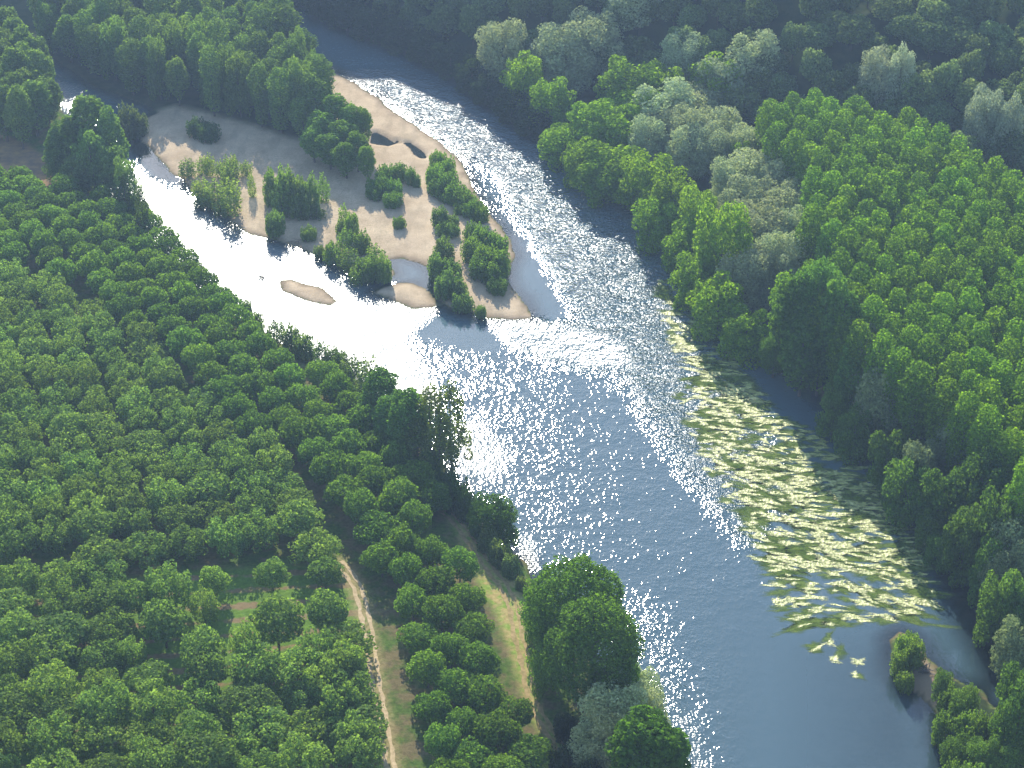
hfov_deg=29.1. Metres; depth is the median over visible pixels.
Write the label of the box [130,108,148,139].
willow shrub
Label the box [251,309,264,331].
bank shrub
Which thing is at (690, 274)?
maple tree
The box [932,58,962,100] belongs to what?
oak tree
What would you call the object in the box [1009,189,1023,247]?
poplar tree
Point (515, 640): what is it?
riverside path
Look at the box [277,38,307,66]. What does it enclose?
grove tree
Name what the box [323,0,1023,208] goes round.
hillside
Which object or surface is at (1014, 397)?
poplar tree
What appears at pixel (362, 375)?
bank shrub
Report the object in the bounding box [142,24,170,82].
grove tree
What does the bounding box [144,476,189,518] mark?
walnut tree
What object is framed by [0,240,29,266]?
walnut tree
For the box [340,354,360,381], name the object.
bank shrub
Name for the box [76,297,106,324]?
walnut tree
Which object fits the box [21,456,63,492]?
walnut tree
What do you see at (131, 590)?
walnut tree
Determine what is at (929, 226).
poplar tree
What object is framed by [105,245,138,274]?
walnut tree
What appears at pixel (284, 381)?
walnut tree
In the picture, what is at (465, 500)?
bank shrub
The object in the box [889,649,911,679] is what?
willow shrub
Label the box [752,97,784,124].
oak tree
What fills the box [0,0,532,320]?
sandbar
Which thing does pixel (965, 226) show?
poplar tree
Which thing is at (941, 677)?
willow shrub
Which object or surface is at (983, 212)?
poplar tree
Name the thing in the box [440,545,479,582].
walnut tree
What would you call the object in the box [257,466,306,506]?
walnut tree
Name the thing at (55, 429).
walnut tree
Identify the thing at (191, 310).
walnut tree
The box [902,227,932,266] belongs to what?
poplar tree
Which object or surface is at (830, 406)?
alder tree
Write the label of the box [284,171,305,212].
willow shrub
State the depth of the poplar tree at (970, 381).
409.63 m
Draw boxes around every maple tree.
[498,49,543,109]
[528,76,576,126]
[536,122,590,172]
[559,136,599,189]
[565,97,617,143]
[569,139,646,203]
[578,151,629,208]
[580,99,641,150]
[593,54,661,106]
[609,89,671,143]
[614,148,681,210]
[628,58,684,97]
[631,195,681,256]
[641,166,696,237]
[660,217,706,273]
[667,249,718,311]
[677,183,718,254]
[684,269,746,341]
[691,200,752,294]
[716,302,769,369]
[729,140,750,159]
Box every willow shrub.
[117,100,140,142]
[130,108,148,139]
[178,158,195,178]
[185,115,206,139]
[191,176,209,199]
[193,188,214,207]
[195,155,205,174]
[196,120,221,143]
[203,152,216,177]
[203,177,228,208]
[210,196,231,217]
[216,160,223,177]
[218,176,242,217]
[219,161,237,187]
[222,152,242,178]
[240,159,252,176]
[247,173,256,197]
[262,167,276,207]
[265,207,285,239]
[269,185,292,217]
[273,162,293,212]
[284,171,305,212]
[288,185,310,220]
[299,224,316,242]
[301,170,320,212]
[308,204,326,220]
[313,244,326,259]
[316,172,330,203]
[322,240,341,267]
[335,220,345,234]
[336,224,352,251]
[336,246,358,274]
[338,202,348,221]
[344,209,359,241]
[348,265,368,286]
[352,228,372,255]
[353,253,381,284]
[365,175,394,196]
[365,184,385,201]
[366,242,385,259]
[374,162,393,181]
[374,253,391,285]
[382,189,403,208]
[383,176,402,197]
[391,160,407,181]
[392,215,406,229]
[404,166,415,185]
[412,173,420,187]
[425,162,446,188]
[426,177,449,199]
[427,251,446,281]
[429,148,447,167]
[430,204,448,226]
[432,234,455,259]
[433,263,460,300]
[434,219,460,237]
[437,168,459,191]
[438,155,455,176]
[438,191,452,204]
[438,257,462,278]
[444,180,469,205]
[446,214,459,225]
[449,276,468,299]
[451,290,475,313]
[452,187,476,209]
[453,201,467,214]
[460,234,481,263]
[461,196,483,220]
[462,219,482,239]
[468,254,489,280]
[471,225,498,246]
[472,204,489,223]
[473,241,496,261]
[474,304,486,320]
[478,259,506,286]
[484,230,508,252]
[485,276,508,296]
[491,246,510,276]
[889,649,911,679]
[894,629,919,655]
[894,668,914,696]
[903,638,926,670]
[931,666,953,701]
[931,708,956,749]
[936,678,958,716]
[938,731,973,766]
[942,756,960,767]
[946,688,975,721]
[950,707,984,740]
[960,760,991,767]
[961,682,980,715]
[963,735,999,767]
[973,709,995,750]
[979,734,1019,767]
[990,709,1016,740]
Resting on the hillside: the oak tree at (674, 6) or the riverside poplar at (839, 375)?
the oak tree at (674, 6)
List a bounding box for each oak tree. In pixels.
[399,1,427,29]
[458,4,489,46]
[478,14,506,38]
[505,29,531,51]
[506,0,531,27]
[522,26,546,60]
[551,0,578,28]
[583,0,606,12]
[593,43,629,69]
[601,0,626,29]
[621,0,657,35]
[623,35,656,60]
[625,57,641,81]
[636,49,672,69]
[658,0,693,25]
[660,68,695,84]
[667,24,697,62]
[689,34,716,63]
[704,27,733,56]
[718,0,751,36]
[720,83,761,127]
[727,54,753,87]
[731,26,768,54]
[738,0,778,28]
[745,68,775,99]
[749,51,789,75]
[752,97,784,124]
[766,71,797,101]
[779,21,806,60]
[781,94,817,115]
[796,21,836,50]
[799,0,831,21]
[799,47,832,87]
[813,69,850,105]
[814,9,857,38]
[829,13,875,50]
[830,0,859,10]
[838,83,875,116]
[841,62,872,88]
[862,32,890,58]
[871,0,916,21]
[871,96,914,124]
[884,12,925,46]
[885,44,906,63]
[898,68,939,116]
[909,19,951,58]
[911,0,934,11]
[914,60,934,85]
[916,0,950,23]
[917,96,961,131]
[921,117,949,141]
[932,23,973,59]
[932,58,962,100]
[935,6,979,32]
[937,0,972,11]
[945,128,988,168]
[952,77,990,110]
[952,107,977,129]
[957,48,985,82]
[959,33,989,67]
[962,0,1006,23]
[967,115,1003,139]
[974,20,1015,54]
[982,125,1023,171]
[986,78,1020,106]
[988,42,1018,79]
[1006,67,1023,84]
[1009,36,1023,67]
[1012,80,1023,107]
[1013,152,1023,179]
[1014,15,1023,38]
[1016,50,1023,70]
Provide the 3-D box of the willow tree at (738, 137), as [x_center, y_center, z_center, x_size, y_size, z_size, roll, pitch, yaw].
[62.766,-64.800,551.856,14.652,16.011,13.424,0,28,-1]
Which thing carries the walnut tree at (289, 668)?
on the ground
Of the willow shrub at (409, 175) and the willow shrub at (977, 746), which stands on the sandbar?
the willow shrub at (409, 175)
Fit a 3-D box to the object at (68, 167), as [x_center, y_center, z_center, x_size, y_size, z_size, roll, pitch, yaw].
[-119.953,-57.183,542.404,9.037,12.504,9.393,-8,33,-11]
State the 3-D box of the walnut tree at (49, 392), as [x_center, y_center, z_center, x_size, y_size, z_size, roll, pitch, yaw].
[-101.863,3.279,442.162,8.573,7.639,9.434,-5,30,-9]
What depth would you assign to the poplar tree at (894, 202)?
486.66 m
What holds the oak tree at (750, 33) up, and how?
on the hillside
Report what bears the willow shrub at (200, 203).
on the sandbar
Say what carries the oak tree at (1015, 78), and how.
on the hillside
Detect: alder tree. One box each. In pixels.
[279,0,302,8]
[454,54,488,94]
[468,73,503,110]
[492,86,528,124]
[513,101,554,141]
[539,128,570,155]
[814,383,851,443]
[832,401,873,467]
[866,429,905,497]
[880,467,905,507]
[881,455,933,531]
[914,506,947,556]
[915,465,968,547]
[922,530,950,575]
[941,502,985,589]
[951,444,1008,538]
[963,483,1023,584]
[967,534,1011,610]
[972,568,1023,650]
[988,679,1023,759]
[993,571,1023,647]
[994,660,1023,730]
[1003,455,1022,502]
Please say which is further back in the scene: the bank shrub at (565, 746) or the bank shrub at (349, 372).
the bank shrub at (349, 372)
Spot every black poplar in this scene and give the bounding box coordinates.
[522,551,625,676]
[540,591,645,706]
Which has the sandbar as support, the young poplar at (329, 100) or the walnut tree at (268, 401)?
the young poplar at (329, 100)
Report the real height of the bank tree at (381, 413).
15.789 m
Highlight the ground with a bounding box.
[0,1,1023,767]
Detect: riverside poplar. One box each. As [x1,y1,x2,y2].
[758,335,783,377]
[767,269,815,381]
[777,311,828,396]
[787,255,848,360]
[813,276,860,384]
[833,330,872,409]
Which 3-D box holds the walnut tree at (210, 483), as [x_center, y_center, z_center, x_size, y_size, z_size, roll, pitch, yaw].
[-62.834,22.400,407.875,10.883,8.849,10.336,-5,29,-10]
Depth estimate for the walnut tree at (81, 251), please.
500.44 m
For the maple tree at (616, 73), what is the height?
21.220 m
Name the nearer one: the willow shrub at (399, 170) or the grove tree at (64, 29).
the willow shrub at (399, 170)
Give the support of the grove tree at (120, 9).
on the sandbar
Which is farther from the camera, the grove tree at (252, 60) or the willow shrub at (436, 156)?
the grove tree at (252, 60)
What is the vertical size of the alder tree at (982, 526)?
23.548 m
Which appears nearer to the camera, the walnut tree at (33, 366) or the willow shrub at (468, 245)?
the walnut tree at (33, 366)
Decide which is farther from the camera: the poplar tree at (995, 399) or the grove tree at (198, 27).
the grove tree at (198, 27)
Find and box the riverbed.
[53,4,1003,767]
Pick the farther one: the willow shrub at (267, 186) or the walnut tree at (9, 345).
the willow shrub at (267, 186)
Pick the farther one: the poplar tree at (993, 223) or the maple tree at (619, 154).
the maple tree at (619, 154)
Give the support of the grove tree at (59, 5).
on the sandbar
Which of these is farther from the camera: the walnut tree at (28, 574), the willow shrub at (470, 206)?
the willow shrub at (470, 206)
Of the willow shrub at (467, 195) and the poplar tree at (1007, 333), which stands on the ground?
the poplar tree at (1007, 333)
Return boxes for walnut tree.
[0,164,11,182]
[0,176,18,190]
[0,189,22,209]
[0,217,13,235]
[0,228,24,250]
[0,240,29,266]
[0,257,32,292]
[0,276,41,307]
[0,295,9,320]
[0,303,16,335]
[0,322,22,352]
[0,339,17,371]
[0,348,25,386]
[0,368,30,403]
[0,385,40,421]
[0,402,42,435]
[0,427,17,452]
[0,443,22,476]
[0,465,21,492]
[0,477,29,512]
[0,497,37,541]
[0,517,39,563]
[0,556,42,600]
[0,587,36,619]
[0,607,41,648]
[0,638,39,681]
[0,672,27,708]
[0,687,37,745]
[0,719,28,766]
[0,752,23,767]
[2,201,27,223]
[5,294,36,316]
[6,165,33,190]
[7,420,45,455]
[8,209,44,232]
[10,317,50,349]
[12,174,46,196]
[12,305,50,336]
[12,438,54,475]
[14,335,56,363]
[19,218,45,244]
[21,184,51,205]
[21,353,61,382]
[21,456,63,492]
[21,475,65,513]
[22,658,79,711]
[23,608,91,652]
[24,709,76,761]
[25,627,81,678]
[25,747,86,767]
[27,190,62,216]
[28,269,66,303]
[29,228,58,258]
[31,360,72,396]
[31,493,68,532]
[33,402,76,431]
[33,690,91,734]
[34,203,70,230]
[35,245,62,269]
[35,513,74,554]
[36,557,97,602]
[36,578,87,620]
[38,282,78,317]
[38,379,75,414]
[44,303,75,333]
[44,410,90,447]
[45,257,77,286]
[48,173,83,197]
[48,430,92,469]
[49,213,80,242]
[50,316,87,345]
[52,329,86,360]
[54,449,102,487]
[57,190,87,212]
[57,228,87,254]
[57,346,90,382]
[59,471,101,507]
[64,489,112,532]
[66,199,99,224]
[66,240,99,267]
[66,379,105,412]
[66,505,119,542]
[67,358,101,394]
[70,712,125,765]
[71,531,129,570]
[74,249,110,278]
[75,677,130,734]
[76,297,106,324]
[76,394,114,421]
[76,667,122,709]
[78,210,105,236]
[78,638,126,681]
[79,411,127,444]
[79,751,131,767]
[81,552,127,595]
[81,606,139,653]
[82,309,115,342]
[84,220,117,245]
[84,267,119,295]
[84,326,127,356]
[85,578,130,616]
[87,184,114,209]
[89,346,129,375]
[90,433,127,461]
[95,197,127,221]
[97,448,141,480]
[97,462,141,502]
[98,279,130,304]
[98,483,148,524]
[99,238,124,262]
[103,292,144,322]
[104,212,136,233]
[104,359,141,389]
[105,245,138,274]
[108,377,150,405]
[113,507,153,541]
[114,261,147,284]
[115,385,155,427]
[115,578,156,617]
[116,221,147,252]
[116,309,148,335]
[117,634,147,666]
[117,717,177,767]
[120,427,171,458]
[121,658,174,697]
[122,674,182,729]
[123,530,173,569]
[124,233,157,257]
[124,337,168,368]
[124,406,162,437]
[125,320,161,351]
[125,733,180,767]
[127,201,149,219]
[127,278,158,302]
[131,443,169,482]
[134,209,163,231]
[136,247,163,274]
[138,597,187,647]
[139,286,170,312]
[139,352,174,386]
[142,362,187,396]
[142,460,184,494]
[144,252,179,280]
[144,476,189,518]
[144,559,192,609]
[145,301,181,330]
[146,385,190,423]
[147,225,179,243]
[153,236,185,255]
[153,502,203,539]
[154,270,190,297]
[154,314,193,345]
[159,399,196,438]
[164,419,210,453]
[165,325,206,358]
[165,442,205,473]
[165,523,208,561]
[166,247,198,269]
[168,279,198,309]
[172,677,223,718]
[174,708,222,752]
[174,730,241,767]
[175,456,219,490]
[177,294,209,324]
[178,259,203,279]
[178,623,227,669]
[180,342,215,372]
[181,645,227,691]
[183,381,226,419]
[183,470,233,507]
[186,498,239,536]
[187,586,220,625]
[188,266,219,294]
[193,313,220,339]
[193,359,230,388]
[194,397,234,431]
[197,283,231,309]
[198,565,231,599]
[203,374,245,404]
[203,418,239,450]
[203,515,249,557]
[204,291,243,316]
[204,320,237,352]
[207,433,251,473]
[210,339,256,367]
[215,679,282,726]
[217,302,254,336]
[218,445,257,485]
[220,392,256,422]
[224,639,283,691]
[226,468,271,501]
[227,617,264,664]
[228,353,259,379]
[229,486,276,530]
[229,705,291,758]
[232,408,276,442]
[235,320,264,343]
[235,367,277,405]
[235,747,282,767]
[236,506,279,551]
[245,330,276,360]
[248,426,283,463]
[248,592,305,645]
[252,556,291,590]
[254,443,294,478]
[257,385,289,414]
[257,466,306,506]
[258,347,294,373]
[267,402,301,433]
[270,498,325,537]
[273,362,306,398]
[273,487,316,519]
[274,645,325,700]
[276,414,321,448]
[277,731,331,767]
[280,676,324,715]
[282,705,330,754]
[284,382,319,411]
[287,526,343,565]
[293,625,334,672]
[295,436,331,469]
[301,656,337,708]
[302,397,335,425]
[304,358,341,389]
[304,555,344,588]
[305,587,348,628]
[309,449,349,489]
[313,413,351,444]
[319,368,353,402]
[319,619,378,659]
[319,680,361,724]
[320,647,362,685]
[321,703,388,757]
[322,668,384,718]
[323,474,365,510]
[324,637,368,685]
[328,428,367,458]
[331,390,361,418]
[331,719,386,767]
[332,709,374,756]
[342,487,379,527]
[344,403,381,435]
[344,451,384,485]
[353,509,398,546]
[356,464,401,501]
[358,537,405,577]
[361,428,393,460]
[375,475,419,515]
[379,437,416,468]
[384,521,420,553]
[387,551,422,586]
[392,459,437,493]
[393,582,428,620]
[395,498,432,541]
[396,621,440,654]
[406,648,446,687]
[410,690,452,726]
[411,478,452,515]
[412,534,449,566]
[413,564,455,599]
[421,593,464,632]
[423,721,461,762]
[428,631,470,667]
[429,757,469,767]
[433,667,477,704]
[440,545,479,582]
[441,706,483,738]
[444,735,499,767]
[448,581,487,613]
[452,611,495,646]
[455,640,501,678]
[463,673,508,714]
[472,708,522,752]
[482,753,524,767]
[498,695,533,728]
[504,733,553,767]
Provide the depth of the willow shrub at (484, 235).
516.46 m
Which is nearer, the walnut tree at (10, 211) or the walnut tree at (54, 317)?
the walnut tree at (54, 317)
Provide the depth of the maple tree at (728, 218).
486.73 m
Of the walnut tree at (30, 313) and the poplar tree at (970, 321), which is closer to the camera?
the poplar tree at (970, 321)
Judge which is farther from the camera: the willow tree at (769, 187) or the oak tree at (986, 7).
the oak tree at (986, 7)
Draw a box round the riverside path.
[437,509,565,749]
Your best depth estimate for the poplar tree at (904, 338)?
427.97 m
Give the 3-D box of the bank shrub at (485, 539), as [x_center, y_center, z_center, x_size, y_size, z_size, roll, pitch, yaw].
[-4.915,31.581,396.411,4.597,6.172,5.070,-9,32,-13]
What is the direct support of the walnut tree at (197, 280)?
on the ground
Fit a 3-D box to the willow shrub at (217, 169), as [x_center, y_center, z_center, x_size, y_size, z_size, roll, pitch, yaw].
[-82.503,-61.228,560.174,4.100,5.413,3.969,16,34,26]
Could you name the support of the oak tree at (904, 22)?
on the hillside
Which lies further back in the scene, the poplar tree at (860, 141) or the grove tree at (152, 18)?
the grove tree at (152, 18)
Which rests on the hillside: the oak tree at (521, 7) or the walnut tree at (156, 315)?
the oak tree at (521, 7)
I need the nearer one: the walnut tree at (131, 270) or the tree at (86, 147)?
the walnut tree at (131, 270)
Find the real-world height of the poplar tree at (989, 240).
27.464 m
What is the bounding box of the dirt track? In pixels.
[339,560,397,767]
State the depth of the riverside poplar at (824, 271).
444.47 m
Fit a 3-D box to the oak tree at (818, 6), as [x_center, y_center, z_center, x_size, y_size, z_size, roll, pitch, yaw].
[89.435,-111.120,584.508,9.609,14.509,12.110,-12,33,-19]
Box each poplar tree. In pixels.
[754,98,777,152]
[760,120,788,174]
[766,101,793,150]
[767,271,793,335]
[778,128,807,179]
[779,90,803,128]
[787,114,813,171]
[793,98,819,130]
[793,140,822,187]
[793,202,826,270]
[797,165,825,210]
[799,259,823,288]
[800,119,825,173]
[802,146,836,186]
[802,193,829,258]
[804,87,827,124]
[805,292,832,396]
[813,170,843,214]
[813,217,847,261]
[814,109,833,144]
[816,96,841,134]
[818,130,845,167]
[824,116,850,152]
[824,195,854,253]
[825,155,854,196]
[825,311,858,397]
[829,246,854,278]
[831,224,861,276]
[834,143,862,170]
[834,184,862,237]
[835,109,854,154]
[839,319,875,410]
[841,95,869,128]
[841,167,864,218]
[841,281,868,339]
[843,133,865,165]
[844,215,870,259]
[846,262,875,310]
[847,115,870,143]
[851,153,872,206]
[851,198,880,248]
[853,104,877,132]
[855,139,881,172]
[855,239,883,280]
[856,173,888,233]
[856,293,887,336]
[860,225,888,276]
[861,166,890,198]
[861,328,896,423]
[864,124,885,159]
[864,272,894,321]
[865,207,890,248]
[867,253,898,293]
[869,110,895,143]
[872,152,898,178]
[875,185,903,240]
[876,137,904,169]
[876,311,904,346]
[877,345,915,445]
[882,170,911,227]
[882,287,911,333]
[883,122,912,164]
[883,235,907,278]
[884,265,916,321]
[887,222,911,270]
[891,162,913,203]
[892,105,920,145]
[893,142,920,192]
[893,322,927,363]
[894,204,924,260]
[895,249,923,299]
[895,358,936,457]
[901,187,931,221]
[901,300,930,353]
[902,126,930,164]
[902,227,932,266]
[903,171,933,205]
[903,282,936,360]
[908,148,938,193]
[908,209,940,260]
[912,117,931,148]
[913,255,947,303]
[914,332,946,430]
[919,142,946,184]
[920,199,943,234]
[920,312,953,385]
[920,375,963,453]
[922,122,952,175]
[924,182,956,218]
[925,242,954,287]
[927,291,958,386]
[929,222,958,278]
[932,165,962,201]
[932,209,961,263]
[933,351,971,423]
[935,279,966,319]
[938,150,967,188]
[940,194,968,250]
[940,254,969,295]
[942,331,972,390]
[944,134,969,175]
[944,391,985,491]
[947,369,983,421]
[948,177,973,221]
[950,236,983,283]
[951,214,984,259]
[951,313,976,356]
[953,158,980,199]
[954,285,984,333]
[957,346,997,389]
[959,267,990,315]
[960,149,987,182]
[962,198,989,249]
[962,403,1003,498]
[964,320,996,384]
[965,186,989,224]
[965,246,993,304]
[971,377,1009,450]
[973,173,995,203]
[974,228,1005,288]
[977,305,1008,353]
[979,155,1007,196]
[981,216,1006,262]
[982,198,1011,233]
[982,283,1016,336]
[984,357,1016,410]
[986,266,1014,320]
[988,176,1020,224]
[990,426,1023,505]
[991,246,1023,284]
[993,335,1023,397]
[996,168,1023,211]
[997,317,1023,371]
[999,224,1023,270]
[1000,212,1023,270]
[1000,403,1023,456]
[1002,461,1023,542]
[1004,277,1023,317]
[1004,292,1023,337]
[1004,372,1023,425]
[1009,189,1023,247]
[1009,255,1023,295]
[1009,357,1023,409]
[1012,177,1023,239]
[1012,331,1023,371]
[1015,454,1023,492]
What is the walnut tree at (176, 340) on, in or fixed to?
on the ground
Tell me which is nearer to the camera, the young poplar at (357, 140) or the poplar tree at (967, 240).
the poplar tree at (967, 240)
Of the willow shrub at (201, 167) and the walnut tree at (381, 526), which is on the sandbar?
the willow shrub at (201, 167)
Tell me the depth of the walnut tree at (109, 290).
481.41 m
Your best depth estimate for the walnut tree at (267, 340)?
457.13 m
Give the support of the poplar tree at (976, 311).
on the ground
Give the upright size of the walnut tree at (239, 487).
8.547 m
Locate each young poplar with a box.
[288,96,316,138]
[298,124,324,162]
[303,109,337,150]
[312,131,342,169]
[313,75,332,102]
[318,92,349,123]
[324,119,358,150]
[330,142,357,178]
[337,101,364,131]
[345,130,371,171]
[354,106,372,140]
[356,146,375,178]
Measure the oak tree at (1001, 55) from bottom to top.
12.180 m
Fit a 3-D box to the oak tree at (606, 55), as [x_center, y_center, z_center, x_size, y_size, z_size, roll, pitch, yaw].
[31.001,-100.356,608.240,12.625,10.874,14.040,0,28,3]
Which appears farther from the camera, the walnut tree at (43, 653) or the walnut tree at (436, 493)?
the walnut tree at (436, 493)
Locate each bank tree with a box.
[356,395,376,427]
[360,366,398,412]
[368,389,412,437]
[385,387,432,452]
[466,491,506,536]
[492,498,518,547]
[517,578,544,646]
[526,623,557,701]
[598,700,684,767]
[606,638,640,692]
[640,722,691,767]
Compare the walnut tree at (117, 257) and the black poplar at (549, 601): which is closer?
the black poplar at (549, 601)
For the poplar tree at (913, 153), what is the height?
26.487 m
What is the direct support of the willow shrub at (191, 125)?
on the sandbar
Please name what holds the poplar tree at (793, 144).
on the ground
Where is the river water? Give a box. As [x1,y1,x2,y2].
[53,9,969,767]
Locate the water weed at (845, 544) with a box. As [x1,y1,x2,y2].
[658,279,941,676]
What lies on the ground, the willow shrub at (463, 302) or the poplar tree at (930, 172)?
the poplar tree at (930, 172)
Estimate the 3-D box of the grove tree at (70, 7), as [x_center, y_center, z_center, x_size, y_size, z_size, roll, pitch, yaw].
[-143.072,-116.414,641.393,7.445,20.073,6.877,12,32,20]
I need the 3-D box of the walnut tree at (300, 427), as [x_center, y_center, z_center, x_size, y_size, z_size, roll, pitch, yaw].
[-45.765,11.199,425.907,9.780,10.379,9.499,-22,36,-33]
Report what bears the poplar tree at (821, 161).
on the ground
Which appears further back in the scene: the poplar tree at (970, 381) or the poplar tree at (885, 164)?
the poplar tree at (885, 164)
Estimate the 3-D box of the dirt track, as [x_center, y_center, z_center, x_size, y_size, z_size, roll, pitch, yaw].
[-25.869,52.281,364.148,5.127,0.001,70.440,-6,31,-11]
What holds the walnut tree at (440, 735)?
on the ground
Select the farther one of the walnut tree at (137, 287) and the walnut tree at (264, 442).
the walnut tree at (137, 287)
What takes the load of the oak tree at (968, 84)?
on the hillside
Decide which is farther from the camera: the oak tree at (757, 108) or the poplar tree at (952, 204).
the oak tree at (757, 108)
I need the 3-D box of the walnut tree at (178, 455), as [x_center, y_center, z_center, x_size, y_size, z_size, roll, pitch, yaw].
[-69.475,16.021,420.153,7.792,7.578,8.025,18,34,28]
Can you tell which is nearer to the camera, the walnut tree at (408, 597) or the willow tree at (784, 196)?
the walnut tree at (408, 597)
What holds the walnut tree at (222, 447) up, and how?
on the ground
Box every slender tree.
[116,173,131,210]
[134,186,151,229]
[401,417,435,459]
[405,383,449,461]
[413,413,459,470]
[430,379,473,472]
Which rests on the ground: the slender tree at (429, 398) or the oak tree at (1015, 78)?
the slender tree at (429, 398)
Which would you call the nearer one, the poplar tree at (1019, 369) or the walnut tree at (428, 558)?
the walnut tree at (428, 558)
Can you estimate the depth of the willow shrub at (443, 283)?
494.59 m
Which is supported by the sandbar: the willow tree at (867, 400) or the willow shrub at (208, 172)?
the willow shrub at (208, 172)
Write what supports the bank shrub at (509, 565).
on the ground
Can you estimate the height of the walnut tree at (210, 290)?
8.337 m
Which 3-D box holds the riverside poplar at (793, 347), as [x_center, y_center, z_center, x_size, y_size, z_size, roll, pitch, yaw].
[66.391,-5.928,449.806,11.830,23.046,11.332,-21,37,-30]
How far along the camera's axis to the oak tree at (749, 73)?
577.71 m
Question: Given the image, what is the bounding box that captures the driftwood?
[918,663,936,674]
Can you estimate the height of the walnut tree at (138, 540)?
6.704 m
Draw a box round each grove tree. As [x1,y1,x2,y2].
[26,0,49,30]
[30,0,52,35]
[36,0,60,53]
[49,0,64,19]
[51,14,82,62]
[60,0,79,53]
[65,0,84,16]
[68,9,96,69]
[79,0,104,19]
[81,23,109,76]
[85,0,111,54]
[90,0,119,21]
[98,14,129,80]
[104,14,130,51]
[109,0,133,16]
[114,37,144,94]
[121,7,149,61]
[123,0,138,8]
[125,14,149,78]
[132,36,166,89]
[134,0,146,17]
[142,0,163,17]
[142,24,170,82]
[143,0,174,24]
[145,33,170,100]
[146,12,167,28]
[150,3,168,20]
[155,13,177,45]
[162,18,191,85]
[163,54,190,105]
[168,15,193,72]
[173,0,204,19]
[178,12,192,26]
[183,20,205,82]
[185,6,199,26]
[185,31,208,92]
[192,14,210,50]
[195,39,221,106]
[196,6,221,44]
[198,44,223,115]
[203,0,223,16]
[204,17,229,46]
[205,10,226,32]
[214,41,237,93]
[217,18,241,44]
[217,41,238,110]
[219,6,242,42]
[223,49,252,116]
[224,0,235,9]
[229,0,246,29]
[230,34,249,57]
[231,50,261,107]
[234,0,249,30]
[239,23,267,54]
[241,0,262,30]
[242,9,267,32]
[245,30,272,64]
[245,62,269,126]
[246,2,278,38]
[253,57,283,112]
[260,0,284,18]
[262,43,289,67]
[264,66,293,133]
[265,0,295,28]
[265,26,285,48]
[270,32,286,57]
[271,4,303,42]
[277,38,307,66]
[280,56,303,105]
[286,53,312,131]
[289,25,305,52]
[290,27,318,54]
[297,71,329,121]
[299,48,315,62]
[304,52,325,72]
[306,53,335,91]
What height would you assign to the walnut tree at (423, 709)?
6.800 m
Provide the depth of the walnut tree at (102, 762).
333.02 m
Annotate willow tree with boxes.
[474,17,527,84]
[528,17,600,99]
[556,5,624,85]
[566,720,611,767]
[577,676,649,766]
[582,696,638,767]
[602,0,673,31]
[616,681,672,726]
[622,664,663,705]
[627,76,696,141]
[628,113,669,170]
[642,97,686,153]
[659,29,704,77]
[665,122,710,179]
[667,102,717,163]
[680,81,729,123]
[685,51,743,114]
[685,105,742,170]
[692,125,736,184]
[694,56,746,110]
[707,155,747,201]
[714,242,774,314]
[715,195,797,256]
[716,173,765,214]
[717,122,757,157]
[722,146,792,192]
[723,28,780,83]
[746,150,790,189]
[749,130,762,159]
[750,211,802,269]
[755,229,806,293]
[756,174,800,216]
[766,176,811,214]
[777,204,804,259]
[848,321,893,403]
[851,360,918,445]
[856,43,904,106]
[882,41,917,111]
[900,438,946,515]
[932,408,990,488]
[962,82,1006,155]
[977,535,1023,605]
[981,488,1023,567]
[984,90,1023,172]
[988,614,1023,683]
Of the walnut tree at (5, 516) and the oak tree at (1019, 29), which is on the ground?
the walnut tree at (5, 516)
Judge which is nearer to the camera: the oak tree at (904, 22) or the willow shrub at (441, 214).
the willow shrub at (441, 214)
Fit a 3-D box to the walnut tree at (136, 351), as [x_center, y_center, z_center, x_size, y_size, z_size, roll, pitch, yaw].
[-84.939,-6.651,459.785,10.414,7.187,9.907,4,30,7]
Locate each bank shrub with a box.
[241,297,252,319]
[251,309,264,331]
[266,318,284,347]
[282,322,299,353]
[292,330,314,363]
[306,335,329,361]
[323,345,348,368]
[329,363,354,390]
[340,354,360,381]
[347,377,366,402]
[357,352,377,390]
[396,454,418,482]
[413,450,439,490]
[434,465,456,499]
[443,468,470,515]
[456,485,477,523]
[476,527,497,556]
[487,536,513,569]
[501,552,520,580]
[515,576,527,592]
[548,743,573,767]
[553,710,577,743]
[563,735,584,767]
[571,757,602,767]
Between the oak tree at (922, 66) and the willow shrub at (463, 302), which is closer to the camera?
the willow shrub at (463, 302)
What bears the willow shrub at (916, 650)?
on the ground
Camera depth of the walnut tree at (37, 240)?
503.49 m
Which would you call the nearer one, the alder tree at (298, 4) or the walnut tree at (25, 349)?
the walnut tree at (25, 349)
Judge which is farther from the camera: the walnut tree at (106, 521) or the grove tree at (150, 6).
the grove tree at (150, 6)
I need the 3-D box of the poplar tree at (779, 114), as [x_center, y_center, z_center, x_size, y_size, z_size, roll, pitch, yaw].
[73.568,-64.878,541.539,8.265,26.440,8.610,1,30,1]

